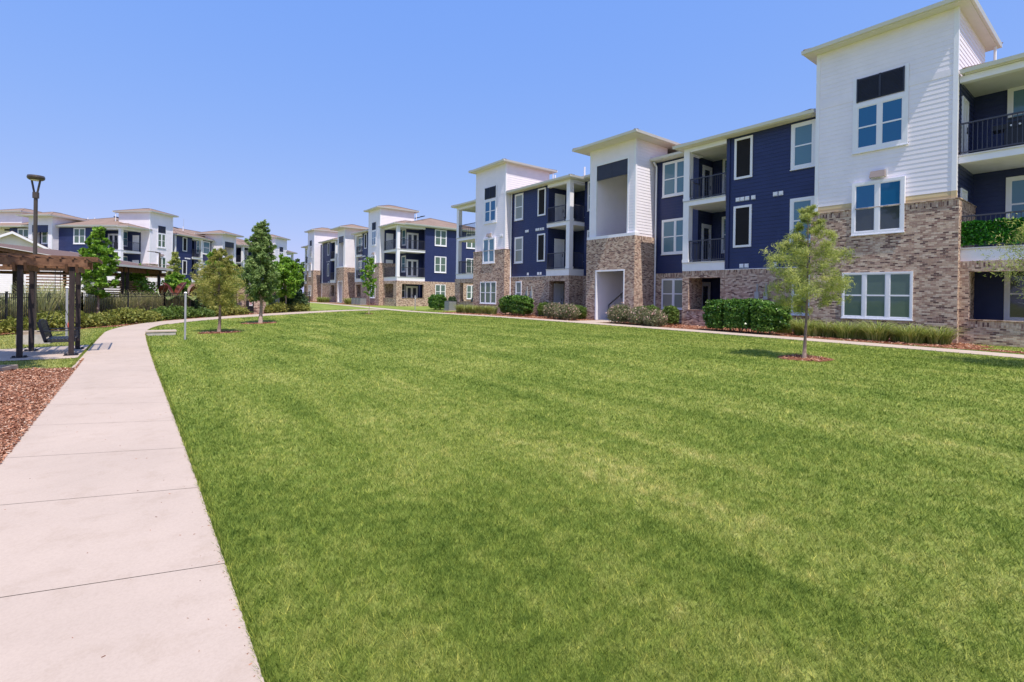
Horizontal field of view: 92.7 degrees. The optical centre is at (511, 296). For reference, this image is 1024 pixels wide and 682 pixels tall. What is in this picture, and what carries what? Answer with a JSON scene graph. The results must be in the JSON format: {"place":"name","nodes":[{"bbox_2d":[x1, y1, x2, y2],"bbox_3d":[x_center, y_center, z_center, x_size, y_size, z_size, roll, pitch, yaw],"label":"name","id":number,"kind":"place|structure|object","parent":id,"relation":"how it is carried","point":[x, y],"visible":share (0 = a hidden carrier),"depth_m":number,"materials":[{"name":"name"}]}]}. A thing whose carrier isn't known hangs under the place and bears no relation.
{"place":"outdoors","nodes":[
{"label":"outdoors","id":0,"kind":"place"},
{"bbox_2d":[23,330,49,344],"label":"stone block","id":1,"kind":"structure","parent":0,"point":[38,339],"depth_m":14.86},
{"bbox_2d":[0,293,1023,681],"bbox_3d":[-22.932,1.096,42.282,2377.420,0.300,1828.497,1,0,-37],"label":"ground","id":2,"kind":"structure","parent":0,"point":[612,477],"depth_m":4.17,"materials":[{"name":"plant"}]},
{"bbox_2d":[0,369,65,457],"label":"mulch bed","id":3,"kind":"object","parent":2,"relation":"on","point":[2,407],"visible":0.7,"depth_m":7.34,"materials":[{"name":"wood chip mulch"}]},
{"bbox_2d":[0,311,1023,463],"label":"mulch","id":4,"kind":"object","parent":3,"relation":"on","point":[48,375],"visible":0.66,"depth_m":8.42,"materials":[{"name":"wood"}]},
{"bbox_2d":[26,174,44,330],"bbox_3d":[-15.620,-1.275,15.985,0.450,5.400,0.450,1,0,-37],"label":"lamp post","id":5,"kind":"object","parent":2,"relation":"on","point":[38,178],"visible":0.82,"depth_m":15.95,"materials":[{"name":"brown metal"}]},
{"bbox_2d":[0,345,88,360],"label":"arbour pad","id":6,"kind":"object","parent":2,"relation":"on","point":[56,352],"visible":0.55,"depth_m":12.71,"materials":[{"name":"concrete"}]},
{"bbox_2d":[0,253,102,357],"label":"swing arbour","id":7,"kind":"object","parent":6,"relation":"on","point":[20,264],"visible":1,"depth_m":12.42,"materials":[{"name":"metal"}]},
{"bbox_2d":[37,269,79,342],"bbox_3d":[-12.009,0.224,12.976,0.774,1.872,1.140,1,0,-37],"label":"bench swing","id":8,"kind":"object","parent":7,"relation":"hanging from","point":[45,331],"visible":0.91,"depth_m":12.71,"materials":[{"name":"metal"}]},
{"bbox_2d":[65,286,68,335],"bbox_3d":[-14.585,0.596,16.013,0.125,1.890,0.145,1,0,-37],"label":"marker post","id":9,"kind":"object","parent":2,"relation":"on","point":[66,320],"visible":0.67,"depth_m":16.00,"materials":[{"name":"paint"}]},
{"bbox_2d":[0,231,163,299],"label":"clubhouse","id":10,"kind":"structure","parent":2,"relation":"on","point":[12,238],"depth_m":42.33,"materials":[{"name":"white"}]},
{"bbox_2d":[0,243,172,303],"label":"pool pavilion","id":11,"kind":"structure","parent":2,"relation":"on","point":[127,267],"depth_m":28.58,"materials":[{"name":"brown"}]},
{"bbox_2d":[112,262,166,299],"bbox_3d":[-24.172,-0.456,31.391,2.694,3.533,2.603,1,0,10],"label":"tree","id":12,"kind":"object","parent":2,"relation":"on","point":[139,278],"visible":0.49,"depth_m":30.96,"materials":[{"name":"green plant"}]},
{"bbox_2d":[0,208,297,299],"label":"apartment building","id":13,"kind":"structure","parent":2,"relation":"on","point":[137,235],"depth_m":62.37,"materials":[{"name":"white"}]},
{"bbox_2d":[73,228,84,243],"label":"window","id":14,"kind":"structure","parent":13,"relation":"in","point":[78,233],"depth_m":59.83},
{"bbox_2d":[157,233,165,248],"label":"window","id":15,"kind":"structure","parent":13,"relation":"in","point":[161,238],"depth_m":63.70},
{"bbox_2d":[196,241,209,254],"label":"window","id":16,"kind":"structure","parent":13,"relation":"in","point":[206,245],"depth_m":74.01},
{"bbox_2d":[0,311,303,334],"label":"mulch bed","id":17,"kind":"object","parent":2,"relation":"on","point":[137,323],"visible":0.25,"depth_m":23.83,"materials":[{"name":"wood"}]},
{"bbox_2d":[0,315,38,332],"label":"shrub","id":18,"kind":"object","parent":17,"relation":"on","point":[8,325],"visible":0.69,"depth_m":18.49,"materials":[{"name":"green plant"}]},
{"bbox_2d":[8,278,68,317],"bbox_3d":[-20.544,0.240,21.281,2.975,2.195,3.163,1,0,3],"label":"reed tuft","id":19,"kind":"object","parent":17,"relation":"on","point":[44,305],"visible":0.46,"depth_m":21.07,"materials":[{"name":"plant"}]},
{"bbox_2d":[36,310,74,329],"bbox_3d":[-19.078,1.044,20.166,1.522,1.259,1.488,1,0,23],"label":"shrub","id":20,"kind":"object","parent":17,"relation":"on","point":[57,320],"visible":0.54,"depth_m":19.96,"materials":[{"name":"green plant"}]},
{"bbox_2d":[26,279,90,312],"bbox_3d":[-20.858,0.234,22.588,3.044,2.191,2.822,1,0,18],"label":"reed tuft","id":21,"kind":"object","parent":17,"relation":"on","point":[62,308],"visible":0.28,"depth_m":22.39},
{"bbox_2d":[61,307,92,327],"bbox_3d":[-19.092,1.005,21.208,1.355,1.183,1.271,1,0,-37],"label":"shrub","id":22,"kind":"object","parent":17,"relation":"on","point":[83,323],"visible":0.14,"depth_m":21.24,"materials":[{"name":"green plant"}]},
{"bbox_2d":[0,289,188,321],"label":"fence","id":23,"kind":"object","parent":17,"relation":"on","point":[167,302],"visible":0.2,"depth_m":27.45,"materials":[{"name":"metal"}]},
{"bbox_2d":[75,225,120,312],"bbox_3d":[-21.273,-1.153,25.006,1.960,5.046,1.956,1,0,-37],"label":"tree","id":24,"kind":"object","parent":17,"relation":"on","point":[96,245],"visible":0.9,"depth_m":24.80,"materials":[{"name":"green plant"}]},
{"bbox_2d":[85,311,110,327],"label":"shrub","id":25,"kind":"object","parent":17,"relation":"on","point":[98,320],"visible":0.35,"depth_m":22.09,"materials":[{"name":"green plant"}]},
{"bbox_2d":[92,309,124,325],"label":"shrub","id":26,"kind":"object","parent":17,"relation":"on","point":[113,318],"visible":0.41,"depth_m":23.09,"materials":[{"name":"green plant"}]},
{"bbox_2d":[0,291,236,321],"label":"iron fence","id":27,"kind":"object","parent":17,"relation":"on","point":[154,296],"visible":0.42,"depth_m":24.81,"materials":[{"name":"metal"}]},
{"bbox_2d":[107,307,139,323],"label":"shrub","id":28,"kind":"object","parent":17,"relation":"on","point":[130,317],"visible":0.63,"depth_m":24.08,"materials":[{"name":"green plant"}]},
{"bbox_2d":[129,306,157,322],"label":"shrub","id":29,"kind":"object","parent":17,"relation":"on","point":[143,316],"visible":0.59,"depth_m":25.34,"materials":[{"name":"green plant"}]},
{"bbox_2d":[149,305,177,319],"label":"shrub","id":30,"kind":"object","parent":17,"relation":"on","point":[168,314],"visible":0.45,"depth_m":27.84,"materials":[{"name":"green plant"}]},
{"bbox_2d":[163,303,189,318],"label":"shrub","id":31,"kind":"object","parent":17,"relation":"on","point":[178,311],"visible":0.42,"depth_m":28.87,"materials":[{"name":"green plant"}]},
{"bbox_2d":[163,282,191,300],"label":"banana plant","id":32,"kind":"object","parent":17,"relation":"on","point":[179,287],"visible":0.56,"depth_m":32.34,"materials":[{"name":"red plant"}]},
{"bbox_2d":[171,284,197,306],"bbox_3d":[-21.569,0.208,32.470,1.430,2.148,1.520,1,0,-11],"label":"banana plant","id":33,"kind":"object","parent":17,"relation":"on","point":[191,287],"visible":0.72,"depth_m":32.37,"materials":[{"name":"red plant"}]},
{"bbox_2d":[186,307,199,317],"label":"shrub","id":34,"kind":"object","parent":17,"relation":"on","point":[193,312],"visible":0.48,"depth_m":30.07,"materials":[{"name":"green plant"}]},
{"bbox_2d":[186,290,216,308],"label":"bush","id":35,"kind":"object","parent":17,"relation":"on","point":[199,305],"visible":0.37,"depth_m":32.88,"materials":[{"name":"green plant"}]},
{"bbox_2d":[195,306,216,317],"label":"shrub","id":36,"kind":"object","parent":17,"relation":"on","point":[204,312],"visible":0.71,"depth_m":31.04,"materials":[{"name":"green plant"}]},
{"bbox_2d":[206,304,229,315],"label":"shrub","id":37,"kind":"object","parent":17,"relation":"on","point":[216,310],"visible":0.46,"depth_m":32.13,"materials":[{"name":"green plant"}]},
{"bbox_2d":[199,248,241,296],"bbox_3d":[-20.869,-1.093,34.979,3.115,4.778,3.017,1,0,-37],"label":"tree","id":38,"kind":"object","parent":17,"relation":"on","point":[210,254],"visible":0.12,"depth_m":34.69,"materials":[{"name":"green plant"}]},
{"bbox_2d":[271,301,288,312],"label":"shrub","id":39,"kind":"object","parent":17,"relation":"on","point":[281,307],"visible":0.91,"depth_m":36.25,"materials":[{"name":"green plant"}]},
{"bbox_2d":[272,253,305,302],"bbox_3d":[-17.087,-1.029,36.935,2.765,4.503,2.950,1,0,-37],"label":"tree","id":40,"kind":"object","parent":17,"relation":"on","point":[291,276],"visible":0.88,"depth_m":36.59,"materials":[{"name":"green plant"}]},
{"bbox_2d":[286,301,306,311],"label":"shrub","id":41,"kind":"object","parent":17,"relation":"on","point":[296,307],"visible":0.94,"depth_m":37.51,"materials":[{"name":"green plant"}]},
{"bbox_2d":[286,290,308,305],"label":"bush","id":42,"kind":"object","parent":17,"relation":"on","point":[300,297],"visible":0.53,"depth_m":38.31,"materials":[{"name":"green plant"}]},
{"bbox_2d":[145,329,176,335],"bbox_3d":[-13.415,1.391,18.655,0.960,0.220,0.740,1,0,-37],"label":"drain inlet","id":43,"kind":"object","parent":2,"relation":"on","point":[159,332],"visible":0.82,"depth_m":18.42,"materials":[{"name":"concrete"}]},
{"bbox_2d":[164,251,181,281],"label":"tree","id":44,"kind":"object","parent":2,"relation":"on","point":[174,259],"visible":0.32,"depth_m":35.65,"materials":[{"name":"green plant"}]},
{"bbox_2d":[71,324,275,681],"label":"edge grass","id":45,"kind":"structure","parent":2,"relation":"on","point":[172,410],"depth_m":3.76,"materials":[{"name":"plant"}]},
{"bbox_2d":[155,272,191,295],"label":"tree","id":46,"kind":"object","parent":2,"relation":"on","point":[174,278],"visible":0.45,"depth_m":34.06,"materials":[{"name":"green plant"}]},
{"bbox_2d":[0,309,377,681],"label":"footpath","id":47,"kind":"structure","parent":2,"relation":"on","point":[71,502],"depth_m":3.19,"materials":[{"name":"concrete"}]},
{"bbox_2d":[198,331,240,333],"bbox_3d":[-12.001,1.442,20.052,1.538,0.021,1.348,1,0,-37],"label":"mulch ring","id":48,"kind":"object","parent":2,"relation":"on","point":[222,332],"visible":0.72,"depth_m":19.87,"materials":[{"name":"wood"}]},
{"bbox_2d":[188,248,250,331],"bbox_3d":[-11.987,-0.272,20.116,2.395,3.566,2.579,1,0,-37],"label":"tree","id":49,"kind":"object","parent":48,"relation":"on","point":[225,297],"visible":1,"depth_m":19.80,"materials":[{"name":"green plant"}]},
{"bbox_2d":[237,283,249,307],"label":"gate pillar","id":50,"kind":"structure","parent":2,"relation":"on","point":[242,303],"depth_m":35.33,"materials":[{"name":"stone"}]},
{"bbox_2d":[236,219,280,322],"bbox_3d":[-13.288,-1.345,25.522,2.309,5.540,2.125,1,0,-37],"label":"tree","id":51,"kind":"object","parent":2,"relation":"on","point":[257,276],"visible":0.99,"depth_m":25.36,"materials":[{"name":"green plant"}]},
{"bbox_2d":[360,257,376,313],"bbox_3d":[-9.848,-0.771,33.720,1.128,4.015,1.216,1,0,7],"label":"tree","id":52,"kind":"object","parent":2,"relation":"on","point":[368,266],"visible":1,"depth_m":33.54,"materials":[{"name":"green plant"}]},
{"bbox_2d":[301,205,474,305],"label":"apartment building","id":53,"kind":"structure","parent":2,"relation":"on","point":[407,252],"depth_m":59.18,"materials":[{"name":"white"}]},
{"bbox_2d":[406,259,417,276],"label":"door","id":54,"kind":"structure","parent":53,"relation":"in","point":[408,261],"depth_m":58.12,"materials":[{"name":"glass"}]},
{"bbox_2d":[406,286,417,297],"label":"door","id":55,"kind":"structure","parent":53,"relation":"in","point":[411,291],"depth_m":58.17,"materials":[{"name":"metal"}]},
{"bbox_2d":[407,232,418,249],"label":"door","id":56,"kind":"structure","parent":53,"relation":"in","point":[412,235],"depth_m":58.24,"materials":[{"name":"metal"}]},
{"bbox_2d":[434,256,445,272],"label":"window","id":57,"kind":"structure","parent":53,"relation":"in","point":[439,261],"depth_m":58.54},
{"bbox_2d":[435,284,445,296],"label":"window","id":58,"kind":"structure","parent":53,"relation":"in","point":[439,289],"depth_m":58.52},
{"bbox_2d":[435,229,446,246],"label":"window","id":59,"kind":"structure","parent":53,"relation":"in","point":[440,235],"depth_m":58.62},
{"bbox_2d":[428,294,446,309],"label":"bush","id":60,"kind":"object","parent":2,"relation":"on","point":[437,301],"visible":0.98,"depth_m":44.17,"materials":[{"name":"green plant"}]},
{"bbox_2d":[444,301,455,310],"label":"air conditioner","id":61,"kind":"object","parent":2,"relation":"on","point":[449,306],"visible":0.94,"depth_m":42.41,"materials":[{"name":"metal"}]},
{"bbox_2d":[444,312,585,320],"bbox_3d":[0.280,1.300,34.240,4.602,0.001,14.236,1,0,-41],"label":"mulch bed","id":62,"kind":"object","parent":2,"relation":"on","point":[524,316],"visible":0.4,"depth_m":32.62,"materials":[{"name":"wood"}]},
{"bbox_2d":[498,295,533,315],"bbox_3d":[0.282,0.577,34.476,1.445,1.524,3.424,1,0,-37],"label":"hedge","id":63,"kind":"object","parent":62,"relation":"on","point":[518,304],"visible":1,"depth_m":33.67,"materials":[{"name":"green plant"}]},
{"bbox_2d":[541,302,560,317],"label":"rose bush","id":64,"kind":"object","parent":62,"relation":"on","point":[549,310],"visible":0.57,"depth_m":30.31,"materials":[{"name":"green plant"}]},
{"bbox_2d":[554,302,580,319],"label":"rose bush","id":65,"kind":"object","parent":62,"relation":"on","point":[568,311],"visible":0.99,"depth_m":28.57,"materials":[{"name":"green plant"}]},
{"bbox_2d":[574,305,587,318],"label":"boxwood","id":66,"kind":"object","parent":62,"relation":"on","point":[582,309],"visible":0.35,"depth_m":29.98,"materials":[{"name":"green plant"}]},
{"bbox_2d":[310,302,1023,358],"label":"walkway","id":67,"kind":"structure","parent":2,"relation":"on","point":[995,354],"depth_m":17.82,"materials":[{"name":"concrete"}]},
{"bbox_2d":[451,0,1023,347],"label":"apartment building","id":68,"kind":"structure","parent":2,"relation":"on","point":[894,159],"depth_m":19.61,"materials":[{"name":"white"}]},
{"bbox_2d":[479,281,495,303],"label":"window","id":69,"kind":"structure","parent":68,"relation":"in","point":[487,289],"depth_m":38.44,"materials":[{"name":"glass"}]},
{"bbox_2d":[482,237,495,263],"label":"window","id":70,"kind":"structure","parent":68,"relation":"in","point":[488,257],"depth_m":38.40,"materials":[{"name":"glass"}]},
{"bbox_2d":[483,197,496,224],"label":"window","id":71,"kind":"structure","parent":68,"relation":"in","point":[490,206],"depth_m":38.47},
{"bbox_2d":[514,236,522,263],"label":"window","id":72,"kind":"structure","parent":68,"relation":"in","point":[518,246],"depth_m":36.50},
{"bbox_2d":[514,193,523,220],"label":"window","id":73,"kind":"structure","parent":68,"relation":"in","point":[518,216],"depth_m":36.48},
{"bbox_2d":[553,283,563,304],"bbox_3d":[3.297,0.155,34.561,0.950,2.200,0.040,1,0,-37],"label":"door","id":74,"kind":"structure","parent":68,"relation":"in","point":[558,294],"depth_m":34.56,"materials":[{"name":"metal"}]},
{"bbox_2d":[554,239,564,268],"bbox_3d":[3.345,-2.994,34.551,0.950,2.200,0.045,1,0,-37],"label":"door","id":75,"kind":"structure","parent":68,"relation":"in","point":[558,243],"depth_m":34.56,"materials":[{"name":"metal"}]},
{"bbox_2d":[555,193,564,221],"bbox_3d":[3.391,-6.164,34.544,0.950,2.200,0.040,1,0,-37],"label":"door","id":76,"kind":"structure","parent":68,"relation":"in","point":[559,198],"depth_m":34.53,"materials":[{"name":"metal"}]},
{"bbox_2d":[661,278,681,309],"bbox_3d":[8.987,-0.153,27.231,0.070,1.735,1.570,1,0,-37],"label":"window","id":77,"kind":"structure","parent":68,"relation":"in","point":[671,289],"depth_m":27.33,"materials":[{"name":"glass"}]},
{"bbox_2d":[661,218,682,254],"bbox_3d":[9.097,-3.377,27.270,0.074,2.005,1.770,1,0,-37],"label":"window","id":78,"kind":"structure","parent":68,"relation":"in","point":[672,229],"depth_m":27.41,"materials":[{"name":"glass"}]},
{"bbox_2d":[662,158,683,197],"bbox_3d":[9.145,-6.636,27.261,0.074,2.005,1.770,1,0,-37],"label":"window","id":79,"kind":"structure","parent":68,"relation":"in","point":[673,171],"depth_m":27.41,"materials":[{"name":"glass"}]},
{"bbox_2d":[701,224,711,261],"bbox_3d":[10.613,-2.865,26.665,0.930,2.200,0.045,1,0,-37],"label":"door","id":80,"kind":"structure","parent":68,"relation":"in","point":[706,226],"depth_m":26.69,"materials":[{"name":"metal"}]},
{"bbox_2d":[702,282,710,309],"bbox_3d":[10.565,0.284,26.676,0.930,2.200,0.040,1,0,-37],"label":"door","id":81,"kind":"structure","parent":68,"relation":"in","point":[706,285],"depth_m":26.69,"materials":[{"name":"metal"}]},
{"bbox_2d":[702,165,711,197],"bbox_3d":[10.660,-6.035,26.657,0.930,2.200,0.045,1,0,-37],"label":"door","id":82,"kind":"structure","parent":68,"relation":"in","point":[705,168],"depth_m":26.68,"materials":[{"name":"metal"}]},
{"bbox_2d":[721,216,725,252],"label":"window","id":83,"kind":"structure","parent":68,"relation":"in","point":[723,218],"depth_m":26.48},
{"bbox_2d":[722,159,726,194],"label":"window","id":84,"kind":"structure","parent":68,"relation":"in","point":[723,176],"depth_m":26.50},
{"bbox_2d":[789,196,813,243],"bbox_3d":[12.407,-3.271,20.895,0.074,1.985,1.020,1,0,-37],"label":"window","id":85,"kind":"structure","parent":68,"relation":"in","point":[796,203],"depth_m":21.02,"materials":[{"name":"glass"}]},
{"bbox_2d":[790,119,815,170],"bbox_3d":[12.455,-6.490,20.886,0.074,2.005,1.020,1,0,-37],"label":"window","id":86,"kind":"structure","parent":68,"relation":"in","point":[803,134],"depth_m":20.89,"materials":[{"name":"glass"}]},
{"bbox_2d":[840,271,912,320],"bbox_3d":[13.579,-0.041,18.236,0.070,1.775,2.240,1,0,-37],"label":"window","id":87,"kind":"structure","parent":68,"relation":"in","point":[875,295],"depth_m":18.15,"materials":[{"name":"glass"}]},
{"bbox_2d":[850,176,905,235],"bbox_3d":[13.670,-3.350,18.259,0.163,2.035,1.680,1,0,-37],"label":"window","id":88,"kind":"structure","parent":68,"relation":"in","point":[889,191],"depth_m":18.19,"materials":[{"name":"glass"}]},
{"bbox_2d":[851,91,908,154],"bbox_3d":[13.754,-6.474,18.279,0.070,1.925,1.760,1,0,-37],"label":"window","id":89,"kind":"structure","parent":68,"relation":"in","point":[881,123],"depth_m":18.24,"materials":[{"name":"glass"}]},
{"bbox_2d":[961,96,968,154],"bbox_3d":[15.884,-5.882,17.106,0.900,2.100,0.045,1,0,-37],"label":"door","id":90,"kind":"structure","parent":68,"relation":"in","point":[965,103],"depth_m":17.10,"materials":[{"name":"metal"}]},
{"bbox_2d":[961,217,1023,246],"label":"ivy screen","id":91,"kind":"object","parent":68,"relation":"attached to","point":[984,227],"visible":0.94,"depth_m":16.10,"materials":[{"name":"green plant"}]},
{"bbox_2d":[991,115,1023,147],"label":"barbecue grill","id":92,"kind":"object","parent":68,"relation":"on","point":[1008,138],"visible":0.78,"depth_m":16.05,"materials":[{"name":"metal"}]},
{"bbox_2d":[1004,271,1023,320],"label":"window","id":93,"kind":"structure","parent":68,"relation":"in","point":[1013,310],"depth_m":17.16,"materials":[{"name":"glass"}]},
{"bbox_2d":[1005,175,1023,219],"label":"window","id":94,"kind":"structure","parent":68,"relation":"in","point":[1014,185],"depth_m":17.16,"materials":[{"name":"glass"}]},
{"bbox_2d":[1007,86,1023,117],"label":"window","id":95,"kind":"structure","parent":68,"relation":"in","point":[1015,96],"depth_m":17.18,"materials":[{"name":"glass"}]},
{"bbox_2d":[778,355,832,361],"bbox_3d":[7.129,1.482,11.848,1.283,0.021,1.114,1,0,-37],"label":"tree ring","id":96,"kind":"object","parent":2,"relation":"on","point":[805,359],"visible":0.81,"depth_m":11.75,"materials":[{"name":"wood"}]},
{"bbox_2d":[761,204,857,357],"bbox_3d":[7.171,-0.356,11.763,2.166,3.804,2.009,1,0,-37],"label":"tree","id":97,"kind":"object","parent":96,"relation":"on","point":[797,239],"visible":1,"depth_m":11.70,"materials":[{"name":"green plant"}]},
{"bbox_2d":[603,322,1023,353],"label":"mulch bed","id":98,"kind":"object","parent":2,"relation":"on","point":[959,344],"visible":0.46,"depth_m":17.41,"materials":[{"name":"mulch"}]},
{"bbox_2d":[606,302,632,323],"bbox_3d":[5.737,0.850,25.702,1.539,1.217,1.701,1,0,-37],"label":"rose bush","id":99,"kind":"object","parent":98,"relation":"on","point":[618,313],"visible":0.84,"depth_m":25.36,"materials":[{"name":"green plant"}]},
{"bbox_2d":[625,306,649,325],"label":"rose bush","id":100,"kind":"object","parent":98,"relation":"on","point":[635,315],"visible":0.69,"depth_m":24.34,"materials":[{"name":"green plant"}]},
{"bbox_2d":[642,309,668,325],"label":"rose bush","id":101,"kind":"object","parent":98,"relation":"on","point":[657,317],"visible":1,"depth_m":23.43,"materials":[{"name":"green plant"}]},
{"bbox_2d":[661,305,678,324],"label":"boxwood","id":102,"kind":"object","parent":98,"relation":"on","point":[672,311],"visible":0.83,"depth_m":24.77,"materials":[{"name":"green plant"}]},
{"bbox_2d":[701,298,792,333],"bbox_3d":[9.601,0.761,20.247,1.484,1.509,3.741,1,0,-37],"label":"hedge","id":103,"kind":"object","parent":98,"relation":"on","point":[758,315],"visible":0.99,"depth_m":19.66,"materials":[{"name":"green plant"}]},
{"bbox_2d":[796,322,840,336],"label":"ornamental grass","id":104,"kind":"object","parent":98,"relation":"on","point":[814,332],"depth_m":18.64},
{"bbox_2d":[972,209,1023,298],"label":"tree","id":105,"kind":"object","parent":2,"relation":"on","point":[1015,249],"visible":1,"depth_m":11.08,"materials":[{"name":"green plant"}]},
{"bbox_2d":[0,0,1023,291],"label":"sky","id":106,"kind":"structure","parent":0,"point":[298,116],"materials":[{"name":"blue"}]},
{"bbox_2d":[787,317,834,334],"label":"ornamental grass","id":107,"kind":"object","parent":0,"point":[796,329],"depth_m":19.16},
{"bbox_2d":[809,321,855,336],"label":"ornamental grass","id":108,"kind":"object","parent":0,"point":[827,331],"depth_m":18.38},
{"bbox_2d":[821,319,875,338],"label":"ornamental grass","id":109,"kind":"object","parent":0,"point":[845,332],"depth_m":17.72,"materials":[{"name":"plant"}]},
{"bbox_2d":[841,320,912,340],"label":"ornamental grass","id":110,"kind":"object","parent":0,"point":[878,333],"depth_m":17.00,"materials":[{"name":"plant"}]},
{"bbox_2d":[879,322,959,343],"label":"ornamental grass","id":111,"kind":"object","parent":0,"point":[908,336],"depth_m":16.21,"materials":[{"name":"plant"}]},
{"bbox_2d":[903,324,980,344],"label":"ornamental grass","id":112,"kind":"object","parent":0,"point":[937,336],"depth_m":15.91,"materials":[{"name":"plant"}]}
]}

